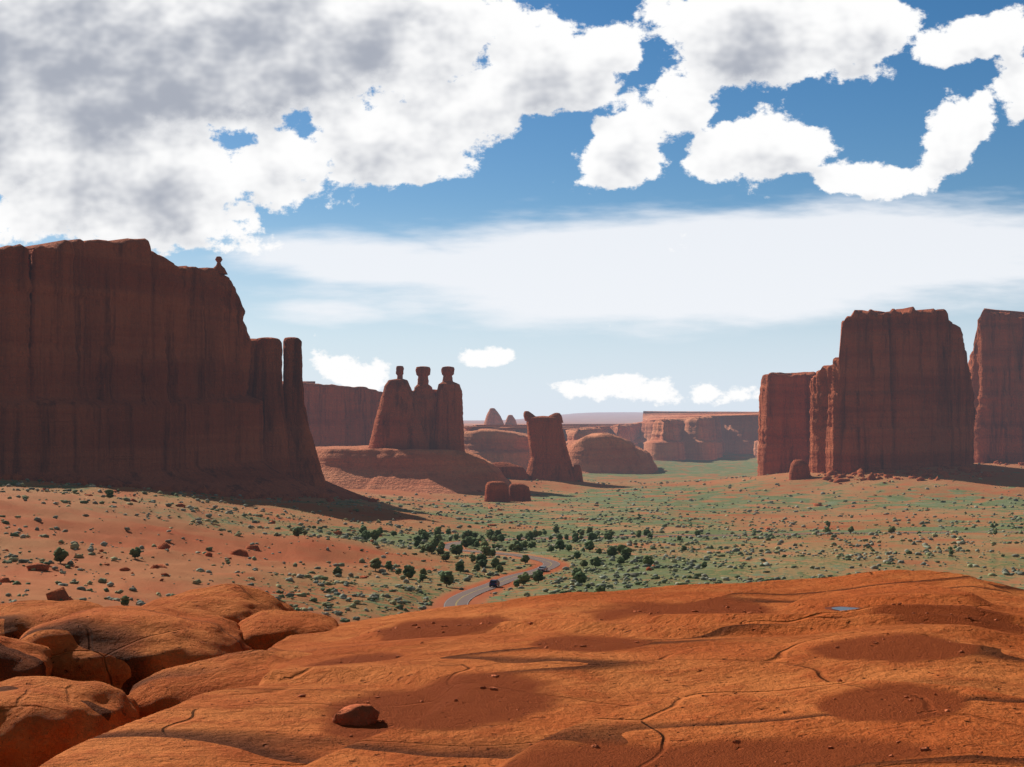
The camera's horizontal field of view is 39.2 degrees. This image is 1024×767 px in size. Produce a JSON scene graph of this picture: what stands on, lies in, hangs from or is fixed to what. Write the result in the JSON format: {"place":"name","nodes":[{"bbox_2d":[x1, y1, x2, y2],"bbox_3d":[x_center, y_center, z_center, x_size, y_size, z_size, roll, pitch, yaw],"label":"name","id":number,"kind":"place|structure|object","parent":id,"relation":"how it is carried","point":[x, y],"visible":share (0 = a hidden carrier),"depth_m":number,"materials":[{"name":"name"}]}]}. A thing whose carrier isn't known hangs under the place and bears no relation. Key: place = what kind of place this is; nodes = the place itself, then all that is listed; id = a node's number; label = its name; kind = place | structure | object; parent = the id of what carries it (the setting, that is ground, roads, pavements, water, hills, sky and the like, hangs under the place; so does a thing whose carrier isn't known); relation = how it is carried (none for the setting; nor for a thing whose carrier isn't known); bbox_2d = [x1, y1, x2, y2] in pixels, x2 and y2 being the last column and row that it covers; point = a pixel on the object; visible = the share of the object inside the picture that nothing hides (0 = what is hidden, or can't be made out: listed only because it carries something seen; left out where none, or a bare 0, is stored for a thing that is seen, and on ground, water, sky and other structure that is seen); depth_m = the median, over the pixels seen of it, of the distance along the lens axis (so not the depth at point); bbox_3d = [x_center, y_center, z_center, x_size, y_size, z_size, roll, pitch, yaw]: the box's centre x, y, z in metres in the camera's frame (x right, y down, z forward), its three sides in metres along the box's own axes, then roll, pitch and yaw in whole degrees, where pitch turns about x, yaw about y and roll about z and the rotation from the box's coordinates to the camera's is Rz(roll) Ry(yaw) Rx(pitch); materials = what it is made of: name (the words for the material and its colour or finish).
{"place":"outdoors","nodes":[
{"label":"outdoors","id":0,"kind":"place"},
{"bbox_2d":[0,412,1023,623],"bbox_3d":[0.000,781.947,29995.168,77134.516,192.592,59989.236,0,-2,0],"label":"desert plain","id":1,"kind":"structure","parent":0,"point":[111,526],"depth_m":531.16,"materials":[{"name":"orange soil"}]},
{"bbox_2d":[0,238,378,501],"bbox_3d":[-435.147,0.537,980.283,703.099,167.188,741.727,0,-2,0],"label":"mesa","id":2,"kind":"structure","parent":1,"relation":"on","point":[127,361],"depth_m":833.49,"materials":[{"name":"stone"}]},
{"bbox_2d":[214,256,227,274],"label":"rock","id":3,"kind":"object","parent":2,"relation":"on","point":[219,267],"depth_m":912.24,"materials":[{"name":"stone"}]},
{"bbox_2d":[252,337,291,475],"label":"rock pillar","id":4,"kind":"structure","parent":1,"relation":"on","point":[268,386],"depth_m":954.30,"materials":[{"name":"brown stone"}]},
{"bbox_2d":[283,337,325,486],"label":"rock pillar","id":5,"kind":"structure","parent":1,"relation":"on","point":[305,466],"depth_m":964.07,"materials":[{"name":"brown stone"}]},
{"bbox_2d":[282,381,382,446],"bbox_3d":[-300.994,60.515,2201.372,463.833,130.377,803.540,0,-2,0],"label":"wall","id":6,"kind":"structure","parent":1,"relation":"on","point":[337,415],"depth_m":1877.43,"materials":[{"name":"stone"}]},
{"bbox_2d":[315,445,510,493],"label":"gossips pedestal","id":7,"kind":"object","parent":1,"relation":"on","point":[417,470],"visible":0.67,"depth_m":1393.77,"materials":[{"name":"brown stone"}]},
{"bbox_2d":[368,366,465,452],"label":"three gossips","id":8,"kind":"object","parent":7,"relation":"on","point":[423,414],"visible":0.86,"depth_m":1448.52,"materials":[{"name":"stone"}]},
{"bbox_2d":[0,464,979,600],"bbox_3d":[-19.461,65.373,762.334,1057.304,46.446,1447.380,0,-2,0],"label":"scattered boulders","id":9,"kind":"object","parent":1,"relation":"on","point":[59,593],"visible":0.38,"depth_m":368.99,"materials":[{"name":"stone"}]},
{"bbox_2d":[464,428,530,470],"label":"dome","id":10,"kind":"structure","parent":1,"relation":"on","point":[496,445],"depth_m":2094.80,"materials":[{"name":"brown stone"}]},
{"bbox_2d":[484,408,516,424],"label":"pinnacles","id":11,"kind":"object","parent":1,"relation":"on","point":[493,416],"visible":0.55,"depth_m":3286.14,"materials":[{"name":"stone"}]},
{"bbox_2d":[484,481,530,501],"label":"boulders","id":12,"kind":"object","parent":1,"relation":"on","point":[497,491],"depth_m":1222.40,"materials":[{"name":"stone"}]},
{"bbox_2d":[0,463,1023,621],"bbox_3d":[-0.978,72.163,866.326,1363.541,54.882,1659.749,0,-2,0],"label":"desert shrubs","id":13,"kind":"object","parent":1,"relation":"on","point":[74,545],"visible":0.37,"depth_m":491.02,"materials":[{"name":"green plant"}]},
{"bbox_2d":[0,459,1023,501],"bbox_3d":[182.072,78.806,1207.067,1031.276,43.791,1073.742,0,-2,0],"label":"talus slope","id":14,"kind":"structure","parent":1,"relation":"on","point":[253,494],"depth_m":895.01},
{"bbox_2d":[53,489,997,605],"bbox_3d":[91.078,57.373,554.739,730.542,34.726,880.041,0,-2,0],"label":"juniper trees","id":15,"kind":"object","parent":1,"relation":"on","point":[468,537],"visible":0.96,"depth_m":474.40,"materials":[{"name":"green plant"}]},
{"bbox_2d":[39,570,1023,766],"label":"slickrock","id":16,"kind":"structure","parent":1,"relation":"on","point":[775,671],"depth_m":11.28,"materials":[{"name":"orange stone"}]},
{"bbox_2d":[0,584,338,766],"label":"rounded boulders","id":17,"kind":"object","parent":16,"relation":"on","point":[74,673],"depth_m":17.82,"materials":[{"name":"orange stone"}]},
{"bbox_2d":[332,704,379,725],"bbox_3d":[-1.124,2.393,10.439,0.362,0.159,0.256,1,4,-34],"label":"loose rock","id":18,"kind":"object","parent":16,"relation":"on","point":[359,714],"visible":0.98,"depth_m":10.36,"materials":[{"name":"stone"}]},
{"bbox_2d":[211,591,1018,766],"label":"small stones","id":19,"kind":"object","parent":16,"relation":"on","point":[734,741],"visible":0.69,"depth_m":11.94,"materials":[{"name":"stone"}]},
{"bbox_2d":[825,606,859,610],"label":"rain puddle","id":20,"kind":"object","parent":16,"relation":"on","point":[837,608],"visible":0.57,"depth_m":16.62,"materials":[{"name":"blue liquid"}]},
{"bbox_2d":[493,411,582,481],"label":"rock formation","id":21,"kind":"object","parent":1,"relation":"on","point":[550,459],"visible":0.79,"depth_m":1524.06,"materials":[{"name":"stone"}]},
{"bbox_2d":[464,411,758,460],"bbox_3d":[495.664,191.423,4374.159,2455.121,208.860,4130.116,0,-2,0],"label":"distant mesa","id":22,"kind":"structure","parent":1,"relation":"on","point":[685,435],"depth_m":2872.19,"materials":[{"name":"stone"}]},
{"bbox_2d":[566,433,657,473],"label":"dome","id":23,"kind":"structure","parent":1,"relation":"on","point":[600,453],"depth_m":2000.16,"materials":[{"name":"brown stone"}]},
{"bbox_2d":[444,531,1023,606],"bbox_3d":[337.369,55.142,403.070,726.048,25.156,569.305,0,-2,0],"label":"road surface","id":24,"kind":"object","parent":1,"relation":"on","point":[468,595],"visible":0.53,"depth_m":403.12,"materials":[{"name":"grey asphalt"}]},
{"bbox_2d":[489,579,499,586],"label":"blue suv","id":25,"kind":"object","parent":24,"relation":"on","point":[493,582],"visible":1,"depth_m":353.37,"materials":[{"name":"blue paint"}]},
{"bbox_2d":[538,566,547,571],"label":"silver sedan car","id":26,"kind":"object","parent":24,"relation":"on","point":[542,568],"visible":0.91,"depth_m":414.57,"materials":[{"name":"grey paint"}]},
{"bbox_2d":[444,531,1007,605],"bbox_3d":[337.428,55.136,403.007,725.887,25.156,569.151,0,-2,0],"label":"road edge lines","id":27,"kind":"object","parent":24,"relation":"on","point":[547,570],"visible":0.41,"depth_m":421.34,"materials":[{"name":"white paint"}]},
{"bbox_2d":[757,372,815,475],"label":"rock tower","id":28,"kind":"structure","parent":1,"relation":"on","point":[784,421],"depth_m":1550.43,"materials":[{"name":"stone"}]},
{"bbox_2d":[789,459,810,479],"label":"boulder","id":29,"kind":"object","parent":1,"relation":"on","point":[799,469],"depth_m":1358.36,"materials":[{"name":"stone"}]},
{"bbox_2d":[809,307,975,473],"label":"butte","id":30,"kind":"object","parent":1,"relation":"on","point":[892,389],"visible":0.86,"depth_m":1370.19,"materials":[{"name":"stone"}]},
{"bbox_2d":[968,308,1023,462],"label":"tower of babel","id":31,"kind":"structure","parent":1,"relation":"on","point":[996,364],"depth_m":1728.23,"materials":[{"name":"stone"}]},
{"bbox_2d":[0,0,1023,419],"label":"sky","id":32,"kind":"structure","parent":0,"point":[562,207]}
]}

